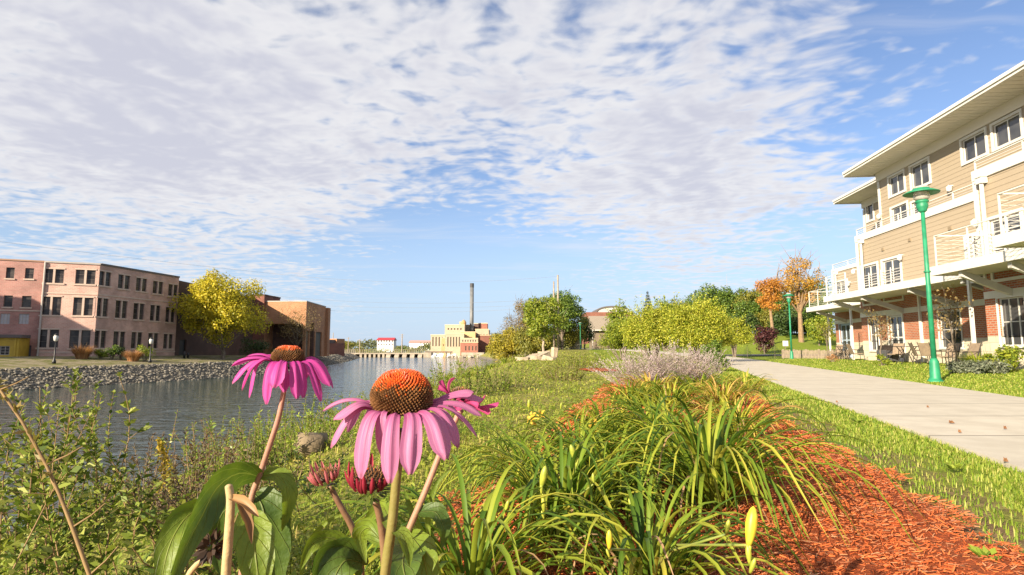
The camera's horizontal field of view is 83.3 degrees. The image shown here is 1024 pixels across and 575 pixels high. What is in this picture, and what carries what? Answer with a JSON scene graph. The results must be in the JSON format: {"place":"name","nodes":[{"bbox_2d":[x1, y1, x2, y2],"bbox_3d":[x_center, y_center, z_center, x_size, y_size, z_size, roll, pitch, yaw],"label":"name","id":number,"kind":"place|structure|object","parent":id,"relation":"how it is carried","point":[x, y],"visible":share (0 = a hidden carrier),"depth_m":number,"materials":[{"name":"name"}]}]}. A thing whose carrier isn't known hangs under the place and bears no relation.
{"place":"outdoors","nodes":[
{"label":"outdoors","id":0,"kind":"place"},
{"bbox_2d":[0,351,501,534],"bbox_3d":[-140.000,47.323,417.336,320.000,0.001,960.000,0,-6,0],"label":"river","id":1,"kind":"structure","parent":0,"point":[158,404],"depth_m":30.57,"materials":[{"name":"grey liquid"}]},
{"bbox_2d":[68,353,525,512],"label":"bank grass","id":2,"kind":"structure","parent":0,"point":[503,361],"depth_m":11.33,"materials":[{"name":"plant"}]},
{"bbox_2d":[345,338,430,351],"bbox_3d":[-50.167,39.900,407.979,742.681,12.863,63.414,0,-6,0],"label":"treeline","id":3,"kind":"object","parent":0,"point":[365,344],"visible":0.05,"depth_m":390.93,"materials":[{"name":"green wood"}]},
{"bbox_2d":[0,333,1023,574],"bbox_3d":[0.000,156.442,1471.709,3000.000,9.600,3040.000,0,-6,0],"label":"ground","id":4,"kind":"structure","parent":0,"point":[21,362],"depth_m":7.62,"materials":[{"name":"plant"}]},
{"bbox_2d":[0,335,30,356],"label":"yellow shed","id":5,"kind":"structure","parent":4,"relation":"on","point":[14,345],"depth_m":56.90,"materials":[{"name":"paint"}]},
{"bbox_2d":[0,258,43,355],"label":"factory annex","id":6,"kind":"object","parent":4,"relation":"on","point":[21,281],"visible":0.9,"depth_m":59.89,"materials":[{"name":"brick"}]},
{"bbox_2d":[0,371,117,574],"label":"tan branch","id":7,"kind":"object","parent":4,"relation":"on","point":[28,431],"visible":1,"depth_m":1.38,"materials":[{"name":"brown wood"}]},
{"bbox_2d":[35,261,179,355],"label":"factory building","id":8,"kind":"structure","parent":4,"relation":"on","point":[102,306],"depth_m":63.13,"materials":[{"name":"pink brick"}]},
{"bbox_2d":[0,368,238,574],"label":"leafy shrub","id":9,"kind":"object","parent":4,"relation":"on","point":[43,518],"visible":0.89,"depth_m":1.69,"materials":[{"name":"green plant"}]},
{"bbox_2d":[82,420,227,522],"bbox_3d":[-2.484,1.350,4.140,0.771,0.710,0.883,-5,-8,42],"label":"weed clump","id":10,"kind":"object","parent":4,"relation":"on","point":[103,486],"visible":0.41,"depth_m":4.20,"materials":[{"name":"green plant"}]},
{"bbox_2d":[153,436,175,522],"bbox_3d":[-1.368,0.879,2.263,0.088,0.578,0.097,5,-8,-41],"label":"goldenrod","id":11,"kind":"object","parent":4,"relation":"on","point":[161,445],"visible":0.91,"depth_m":2.29,"materials":[{"name":"brown"}]},
{"bbox_2d":[0,353,357,390],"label":"riprap","id":12,"kind":"object","parent":4,"relation":"on","point":[325,360],"visible":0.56,"depth_m":51.95,"materials":[{"name":"stone"}]},
{"bbox_2d":[135,470,237,574],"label":"dry weed","id":13,"kind":"object","parent":4,"relation":"on","point":[175,503],"visible":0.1,"depth_m":2.14,"materials":[{"name":"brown plant"}]},
{"bbox_2d":[126,420,260,505],"bbox_3d":[-2.446,1.371,4.485,0.872,0.677,0.827,0,-6,0],"label":"weed clump","id":14,"kind":"object","parent":4,"relation":"on","point":[173,483],"visible":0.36,"depth_m":4.50,"materials":[{"name":"green plant"}]},
{"bbox_2d":[186,528,223,574],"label":"dead flower head","id":15,"kind":"object","parent":4,"relation":"on","point":[203,554],"visible":0.89,"depth_m":0.59},
{"bbox_2d":[158,406,264,487],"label":"weed clump","id":16,"kind":"object","parent":4,"relation":"on","point":[226,443],"visible":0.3,"depth_m":5.46,"materials":[{"name":"green plant"}]},
{"bbox_2d":[175,280,253,354],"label":"dark brick building","id":17,"kind":"structure","parent":4,"relation":"on","point":[194,344],"depth_m":78.86,"materials":[{"name":"brown brick"}]},
{"bbox_2d":[168,267,272,358],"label":"yellow tree","id":18,"kind":"object","parent":4,"relation":"on","point":[215,305],"visible":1,"depth_m":72.96,"materials":[{"name":"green plant"}]},
{"bbox_2d":[143,437,305,515],"bbox_3d":[-1.853,1.249,3.721,0.718,0.562,0.795,-3,-7,25],"label":"weed clump","id":19,"kind":"object","parent":4,"relation":"on","point":[198,485],"visible":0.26,"depth_m":3.67,"materials":[{"name":"green plant"}]},
{"bbox_2d":[122,410,328,574],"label":"slender shoots","id":20,"kind":"object","parent":4,"relation":"on","point":[189,472],"visible":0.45,"depth_m":2.63,"materials":[{"name":"plant"}]},
{"bbox_2d":[221,484,258,574],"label":"broken stalk","id":21,"kind":"object","parent":4,"relation":"on","point":[246,506],"visible":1,"depth_m":0.48,"materials":[{"name":"beige plant"}]},
{"bbox_2d":[154,345,332,574],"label":"coneflower","id":22,"kind":"object","parent":4,"relation":"on","point":[187,527],"visible":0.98,"depth_m":0.55,"materials":[{"name":"green plant"}]},
{"bbox_2d":[198,410,293,470],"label":"weed clump","id":23,"kind":"object","parent":4,"relation":"on","point":[244,446],"visible":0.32,"depth_m":5.04,"materials":[{"name":"green plant"}]},
{"bbox_2d":[239,337,270,354],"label":"shrub","id":24,"kind":"object","parent":4,"relation":"on","point":[250,346],"visible":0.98,"depth_m":83.19,"materials":[{"name":"green plant"}]},
{"bbox_2d":[249,294,280,355],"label":"brick tower","id":25,"kind":"structure","parent":4,"relation":"on","point":[262,303],"depth_m":96.00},
{"bbox_2d":[206,393,336,466],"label":"weed clump","id":26,"kind":"object","parent":4,"relation":"on","point":[259,441],"visible":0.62,"depth_m":5.03,"materials":[{"name":"green plant"}]},
{"bbox_2d":[236,440,354,496],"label":"weed clump","id":27,"kind":"object","parent":4,"relation":"on","point":[308,490],"visible":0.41,"depth_m":3.86,"materials":[{"name":"green plant"}]},
{"bbox_2d":[263,301,330,356],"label":"brick hall","id":28,"kind":"structure","parent":4,"relation":"on","point":[319,344],"depth_m":98.89,"materials":[{"name":"brown"}]},
{"bbox_2d":[274,302,324,345],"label":"young tree","id":29,"kind":"object","parent":4,"relation":"on","point":[296,330],"visible":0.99,"depth_m":92.21,"materials":[{"name":"brown plant"}]},
{"bbox_2d":[267,403,345,451],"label":"weed clump","id":30,"kind":"object","parent":4,"relation":"on","point":[292,425],"visible":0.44,"depth_m":7.98,"materials":[{"name":"green plant"}]},
{"bbox_2d":[292,432,329,456],"bbox_3d":[-1.761,1.371,5.043,0.320,0.220,0.283,1,-6,-9],"label":"bank stone","id":31,"kind":"object","parent":4,"relation":"on","point":[311,442],"visible":0.69,"depth_m":4.93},
{"bbox_2d":[277,409,366,459],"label":"weed clump","id":32,"kind":"object","parent":4,"relation":"on","point":[353,434],"visible":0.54,"depth_m":5.00,"materials":[{"name":"green plant"}]},
{"bbox_2d":[300,458,368,574],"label":"coneflower bud","id":33,"kind":"object","parent":4,"relation":"on","point":[338,553],"visible":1,"depth_m":0.47,"materials":[{"name":"green plant"}]},
{"bbox_2d":[306,390,365,432],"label":"weed clump","id":34,"kind":"object","parent":4,"relation":"on","point":[337,422],"visible":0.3,"depth_m":7.62,"materials":[{"name":"green plant"}]},
{"bbox_2d":[344,453,390,562],"bbox_3d":[-0.106,0.497,0.414,0.043,0.739,0.067,0,-6,0],"label":"coneflower bud","id":35,"kind":"object","parent":4,"relation":"on","point":[371,481],"visible":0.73,"depth_m":0.44,"materials":[{"name":"green plant"}]},
{"bbox_2d":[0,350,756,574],"bbox_3d":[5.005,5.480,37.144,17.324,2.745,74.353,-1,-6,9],"label":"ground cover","id":36,"kind":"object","parent":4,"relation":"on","point":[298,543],"visible":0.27,"depth_m":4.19,"materials":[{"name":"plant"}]},
{"bbox_2d":[322,368,483,574],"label":"coneflower","id":37,"kind":"object","parent":4,"relation":"on","point":[397,394],"visible":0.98,"depth_m":0.40,"materials":[{"name":"pink plant"}]},
{"bbox_2d":[345,349,484,356],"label":"river dam","id":38,"kind":"structure","parent":4,"relation":"on","point":[416,354],"depth_m":203.87,"materials":[{"name":"concrete"}]},
{"bbox_2d":[390,377,498,574],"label":"coneflower","id":39,"kind":"object","parent":4,"relation":"on","point":[425,560],"visible":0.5,"depth_m":0.52,"materials":[{"name":"green plant"}]},
{"bbox_2d":[420,357,486,399],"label":"weed clump","id":40,"kind":"object","parent":4,"relation":"on","point":[479,388],"visible":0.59,"depth_m":9.84,"materials":[{"name":"green plant"}]},
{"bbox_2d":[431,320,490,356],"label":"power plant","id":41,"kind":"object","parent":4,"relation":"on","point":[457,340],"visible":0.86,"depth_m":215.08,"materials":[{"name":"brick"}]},
{"bbox_2d":[429,354,515,392],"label":"weed clump","id":42,"kind":"object","parent":4,"relation":"on","point":[504,385],"visible":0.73,"depth_m":10.54,"materials":[{"name":"green plant"}]},
{"bbox_2d":[485,325,522,363],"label":"willow","id":43,"kind":"object","parent":4,"relation":"on","point":[506,345],"visible":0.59,"depth_m":102.43,"materials":[{"name":"yellow plant"}]},
{"bbox_2d":[472,361,544,388],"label":"weed clump","id":44,"kind":"object","parent":4,"relation":"on","point":[516,381],"visible":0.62,"depth_m":11.75,"materials":[{"name":"green plant"}]},
{"bbox_2d":[503,294,532,353],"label":"shore tree","id":45,"kind":"object","parent":4,"relation":"on","point":[520,319],"visible":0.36,"depth_m":110.80,"materials":[{"name":"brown plant"}]},
{"bbox_2d":[512,323,556,355],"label":"willow","id":46,"kind":"object","parent":4,"relation":"on","point":[525,342],"visible":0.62,"depth_m":90.32,"materials":[{"name":"green plant"}]},
{"bbox_2d":[521,295,568,351],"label":"shore tree","id":47,"kind":"object","parent":4,"relation":"on","point":[539,316],"visible":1,"depth_m":79.20,"materials":[{"name":"green plant"}]},
{"bbox_2d":[540,362,585,380],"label":"weed clump","id":48,"kind":"object","parent":4,"relation":"on","point":[566,375],"visible":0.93,"depth_m":14.50,"materials":[{"name":"green plant"}]},
{"bbox_2d":[544,285,586,348],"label":"shore tree","id":49,"kind":"object","parent":4,"relation":"on","point":[570,309],"visible":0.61,"depth_m":92.72,"materials":[{"name":"green plant"}]},
{"bbox_2d":[556,315,588,348],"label":"shore tree","id":50,"kind":"object","parent":4,"relation":"on","point":[569,338],"visible":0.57,"depth_m":96.64,"materials":[{"name":"green plant"}]},
{"bbox_2d":[545,351,605,368],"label":"weed clump","id":51,"kind":"object","parent":4,"relation":"on","point":[574,361],"visible":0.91,"depth_m":22.66,"materials":[{"name":"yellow plant"}]},
{"bbox_2d":[588,316,639,348],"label":"house","id":52,"kind":"structure","parent":4,"relation":"on","point":[598,322],"depth_m":113.46,"materials":[{"name":"brown paint"}]},
{"bbox_2d":[594,314,642,359],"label":"shrub","id":53,"kind":"object","parent":4,"relation":"on","point":[613,341],"visible":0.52,"depth_m":39.64,"materials":[{"name":"green plant"}]},
{"bbox_2d":[601,298,639,339],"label":"shrub","id":54,"kind":"object","parent":4,"relation":"on","point":[621,311],"visible":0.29,"depth_m":89.59,"materials":[{"name":"green plant"}]},
{"bbox_2d":[616,294,681,360],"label":"shrub","id":55,"kind":"object","parent":4,"relation":"on","point":[644,332],"visible":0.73,"depth_m":35.46,"materials":[{"name":"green plant"}]},
{"bbox_2d":[654,289,745,361],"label":"shrub","id":56,"kind":"object","parent":4,"relation":"on","point":[695,325],"visible":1,"depth_m":33.18,"materials":[{"name":"green plant"}]},
{"bbox_2d":[685,282,719,304],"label":"hill tree","id":57,"kind":"object","parent":4,"relation":"on","point":[710,291],"visible":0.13,"depth_m":104.82,"materials":[{"name":"green plant"}]},
{"bbox_2d":[434,368,1023,574],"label":"mulch bed","id":58,"kind":"object","parent":4,"relation":"on","point":[872,566],"visible":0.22,"depth_m":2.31,"materials":[{"name":"wood"}]},
{"bbox_2d":[425,468,453,535],"bbox_3d":[-0.091,0.286,0.722,0.036,0.116,0.003,0,-6,0],"label":"grass blade","id":59,"kind":"object","parent":58,"relation":"on","point":[431,499],"depth_m":0.73,"materials":[{"name":"green plant"}]},
{"bbox_2d":[292,454,648,574],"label":"daylily clump","id":60,"kind":"object","parent":58,"relation":"on","point":[478,558],"visible":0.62,"depth_m":1.71,"materials":[{"name":"plant"}]},
{"bbox_2d":[431,423,626,499],"bbox_3d":[0.059,0.947,3.225,1.073,0.362,0.963,-4,-8,36],"label":"daylily clump","id":61,"kind":"object","parent":58,"relation":"on","point":[514,451],"visible":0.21,"depth_m":3.20,"materials":[{"name":"plant"}]},
{"bbox_2d":[480,399,650,477],"bbox_3d":[0.371,0.971,3.675,1.344,0.412,1.204,-5,-8,38],"label":"daylily clump","id":62,"kind":"object","parent":58,"relation":"on","point":[532,417],"visible":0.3,"depth_m":3.72,"materials":[{"name":"green plant"}]},
{"bbox_2d":[421,423,721,574],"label":"daylily clump","id":63,"kind":"object","parent":58,"relation":"on","point":[571,473],"visible":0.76,"depth_m":2.27,"materials":[{"name":"plant"}]},
{"bbox_2d":[542,390,652,438],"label":"daylily clump","id":64,"kind":"object","parent":58,"relation":"on","point":[576,416],"visible":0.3,"depth_m":4.91,"materials":[{"name":"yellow plant"}]},
{"bbox_2d":[510,418,732,533],"bbox_3d":[0.506,0.877,2.778,1.182,0.410,1.325,0,-6,0],"label":"daylily clump","id":65,"kind":"object","parent":58,"relation":"on","point":[618,473],"visible":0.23,"depth_m":2.72,"materials":[{"name":"plant"}]},
{"bbox_2d":[589,376,671,406],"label":"daylily clump","id":66,"kind":"object","parent":58,"relation":"on","point":[627,390],"visible":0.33,"depth_m":7.50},
{"bbox_2d":[587,346,685,384],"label":"lavender plant","id":67,"kind":"object","parent":58,"relation":"on","point":[630,369],"visible":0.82,"depth_m":11.81,"materials":[{"name":"plant"}]},
{"bbox_2d":[616,370,686,392],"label":"daylily clump","id":68,"kind":"object","parent":58,"relation":"on","point":[646,378],"visible":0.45,"depth_m":9.88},
{"bbox_2d":[586,386,720,432],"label":"daylily clump","id":69,"kind":"object","parent":58,"relation":"on","point":[649,398],"visible":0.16,"depth_m":5.03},
{"bbox_2d":[495,466,816,574],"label":"daylily clump","id":70,"kind":"object","parent":58,"relation":"on","point":[660,555],"visible":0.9,"depth_m":1.79,"materials":[{"name":"plant"}]},
{"bbox_2d":[554,384,785,469],"bbox_3d":[0.970,0.888,3.680,1.435,0.574,1.516,0,-6,0],"label":"daylily clump","id":71,"kind":"object","parent":58,"relation":"on","point":[628,415],"visible":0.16,"depth_m":3.62,"materials":[{"name":"plant"}]},
{"bbox_2d":[625,376,715,409],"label":"daylily clump","id":72,"kind":"object","parent":58,"relation":"on","point":[678,392],"visible":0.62,"depth_m":7.08,"materials":[{"name":"plant"}]},
{"bbox_2d":[621,338,720,384],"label":"lavender plant","id":73,"kind":"object","parent":58,"relation":"on","point":[690,364],"visible":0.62,"depth_m":12.09,"materials":[{"name":"plant"}]},
{"bbox_2d":[655,343,738,381],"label":"lavender plant","id":74,"kind":"object","parent":58,"relation":"on","point":[706,369],"visible":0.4,"depth_m":12.25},
{"bbox_2d":[664,370,739,391],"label":"daylily clump","id":75,"kind":"object","parent":58,"relation":"on","point":[688,378],"visible":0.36,"depth_m":9.79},
{"bbox_2d":[672,369,767,406],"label":"daylily clump","id":76,"kind":"object","parent":58,"relation":"on","point":[732,394],"visible":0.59,"depth_m":7.50,"materials":[{"name":"plant"}]},
{"bbox_2d":[538,386,928,552],"bbox_3d":[0.953,0.793,2.864,1.782,0.592,1.683,0,-6,0],"label":"daylily clump","id":77,"kind":"object","parent":58,"relation":"on","point":[720,454],"visible":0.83,"depth_m":2.66,"materials":[{"name":"plant"}]},
{"bbox_2d":[668,391,810,439],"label":"daylily clump","id":78,"kind":"object","parent":58,"relation":"on","point":[746,414],"visible":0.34,"depth_m":4.86,"materials":[{"name":"plant"}]},
{"bbox_2d":[706,285,754,321],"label":"hill tree","id":79,"kind":"object","parent":4,"relation":"on","point":[725,299],"visible":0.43,"depth_m":99.26,"materials":[{"name":"green plant"}]},
{"bbox_2d":[723,310,758,356],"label":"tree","id":80,"kind":"object","parent":4,"relation":"on","point":[741,329],"visible":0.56,"depth_m":48.47,"materials":[{"name":"green plant"}]},
{"bbox_2d":[727,299,763,332],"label":"hill tree","id":81,"kind":"object","parent":4,"relation":"on","point":[741,309],"visible":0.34,"depth_m":91.69,"materials":[{"name":"green plant"}]},
{"bbox_2d":[728,312,762,333],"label":"hill tree","id":82,"kind":"object","parent":4,"relation":"on","point":[749,317],"visible":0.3,"depth_m":85.27,"materials":[{"name":"green plant"}]},
{"bbox_2d":[711,368,782,392],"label":"daylily clump","id":83,"kind":"object","parent":4,"relation":"on","point":[750,382],"visible":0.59,"depth_m":10.35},
{"bbox_2d":[752,325,778,353],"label":"maroon tree","id":84,"kind":"object","parent":4,"relation":"on","point":[764,336],"visible":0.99,"depth_m":59.60,"materials":[{"name":"purple plant"}]},
{"bbox_2d":[753,273,785,342],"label":"orange tree","id":85,"kind":"object","parent":4,"relation":"on","point":[770,290],"visible":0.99,"depth_m":71.84,"materials":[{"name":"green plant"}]},
{"bbox_2d":[765,306,806,335],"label":"hill tree","id":86,"kind":"object","parent":4,"relation":"on","point":[781,324],"visible":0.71,"depth_m":82.96,"materials":[{"name":"green plant"}]},
{"bbox_2d":[776,245,827,341],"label":"orange tree","id":87,"kind":"object","parent":4,"relation":"on","point":[801,299],"visible":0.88,"depth_m":73.76,"materials":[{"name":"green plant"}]},
{"bbox_2d":[782,349,848,358],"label":"picket fence","id":88,"kind":"object","parent":4,"relation":"on","point":[815,354],"visible":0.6,"depth_m":40.41,"materials":[{"name":"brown wood"}]},
{"bbox_2d":[802,315,835,345],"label":"hill tree","id":89,"kind":"object","parent":4,"relation":"on","point":[809,326],"visible":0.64,"depth_m":69.36,"materials":[{"name":"yellow plant"}]},
{"bbox_2d":[864,303,894,355],"bbox_3d":[16.676,2.082,26.046,1.224,2.920,1.380,-3,-7,27],"label":"sapling","id":90,"kind":"object","parent":4,"relation":"on","point":[880,323],"visible":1,"depth_m":26.04,"materials":[{"name":"brown plant"}]},
{"bbox_2d":[806,61,1023,368],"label":"apartment building","id":91,"kind":"structure","parent":4,"relation":"on","point":[965,155],"depth_m":23.60,"materials":[{"name":"beige"}]},
{"bbox_2d":[838,323,851,357],"bbox_3d":[21.584,3.402,37.227,0.263,2.220,1.453,0,-6,0],"label":"patio door","id":92,"kind":"structure","parent":91,"relation":"in","point":[845,328],"depth_m":37.40,"materials":[{"name":"white"}]},
{"bbox_2d":[860,261,880,305],"bbox_3d":[18.333,-0.164,29.426,0.251,2.150,1.636,0,-6,0],"label":"window","id":93,"kind":"structure","parent":91,"relation":"in","point":[873,268],"depth_m":29.44,"materials":[{"name":"white paint"}]},
{"bbox_2d":[880,255,903,302],"bbox_3d":[18.183,-0.382,27.510,0.253,2.150,1.663,0,-6,0],"label":"window","id":94,"kind":"structure","parent":91,"relation":"in","point":[893,263],"depth_m":27.61,"materials":[{"name":"white paint"}]},
{"bbox_2d":[887,168,905,198],"bbox_3d":[18.793,-5.052,28.113,0.236,1.124,1.428,0,-6,0],"label":"window","id":95,"kind":"structure","parent":91,"relation":"in","point":[897,182],"depth_m":28.17,"materials":[{"name":"white paint"}]},
{"bbox_2d":[886,313,906,361],"bbox_3d":[18.193,2.361,27.210,0.248,2.236,1.279,0,-6,0],"label":"patio door","id":96,"kind":"structure","parent":91,"relation":"in","point":[897,323],"depth_m":27.23,"materials":[{"name":"white paint"}]},
{"bbox_2d":[889,200,908,222],"bbox_3d":[18.789,-2.987,27.842,0.239,2.140,1.468,0,-6,0],"label":"window","id":97,"kind":"structure","parent":91,"relation":"in","point":[898,209],"depth_m":27.99,"materials":[{"name":"white paint"}]},
{"bbox_2d":[908,156,931,190],"bbox_3d":[18.652,-5.162,26.302,0.241,1.260,1.497,0,-6,0],"label":"window","id":98,"kind":"structure","parent":91,"relation":"in","point":[921,172],"depth_m":26.32,"materials":[{"name":"white paint"}]},
{"bbox_2d":[936,309,964,348],"bbox_3d":[17.937,1.721,23.480,0.256,1.599,1.467,0,-6,4],"label":"window","id":99,"kind":"structure","parent":91,"relation":"in","point":[959,336],"depth_m":23.67,"materials":[{"name":"glass"}]},
{"bbox_2d":[959,126,988,165],"bbox_3d":[18.386,-5.592,22.902,0.240,1.125,1.481,0,-6,0],"label":"window","id":100,"kind":"structure","parent":91,"relation":"in","point":[975,147],"depth_m":22.92,"materials":[{"name":"white paint"}]},
{"bbox_2d":[987,207,1023,281],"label":"window","id":101,"kind":"structure","parent":91,"relation":"in","point":[1016,219],"depth_m":18.30,"materials":[{"name":"white paint"}]},
{"bbox_2d":[989,108,1023,152],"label":"window","id":102,"kind":"structure","parent":91,"relation":"in","point":[1009,131],"depth_m":21.24,"materials":[{"name":"white paint"}]},
{"bbox_2d":[995,294,1023,347],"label":"window","id":103,"kind":"structure","parent":91,"relation":"in","point":[1012,309],"depth_m":18.06,"materials":[{"name":"white paint"}]},
{"bbox_2d":[902,185,944,381],"bbox_3d":[10.251,-0.129,14.193,0.790,4.872,0.790,0,-6,0],"label":"street lamp","id":104,"kind":"object","parent":4,"relation":"on","point":[920,195],"visible":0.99,"depth_m":14.17,"materials":[{"name":"green metal"}]},
{"bbox_2d":[926,282,973,367],"bbox_3d":[14.639,1.290,19.423,1.406,3.205,1.345,0,-6,0],"label":"sapling","id":105,"kind":"object","parent":4,"relation":"on","point":[951,323],"visible":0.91,"depth_m":19.33,"materials":[{"name":"brown plant"}]},
{"bbox_2d":[945,359,993,373],"bbox_3d":[13.522,2.368,17.182,1.215,0.492,1.038,0,-6,0],"label":"juniper","id":106,"kind":"object","parent":4,"relation":"on","point":[967,366],"visible":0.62,"depth_m":17.15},
{"bbox_2d":[969,357,1012,373],"bbox_3d":[13.654,2.252,16.458,0.919,0.532,0.859,0,-6,0],"label":"juniper","id":107,"kind":"object","parent":4,"relation":"on","point":[983,366],"visible":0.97,"depth_m":16.31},
{"bbox_2d":[978,342,1023,371],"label":"shrub","id":108,"kind":"object","parent":4,"relation":"on","point":[1011,354],"visible":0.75,"depth_m":16.61,"materials":[{"name":"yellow plant"}]},
{"bbox_2d":[0,0,1023,348],"label":"sky","id":109,"kind":"structure","parent":0,"point":[429,149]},
{"bbox_2d":[582,348,1023,472],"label":"path","id":110,"kind":"structure","parent":0,"point":[980,419],"depth_m":7.93,"materials":[{"name":"concrete"}]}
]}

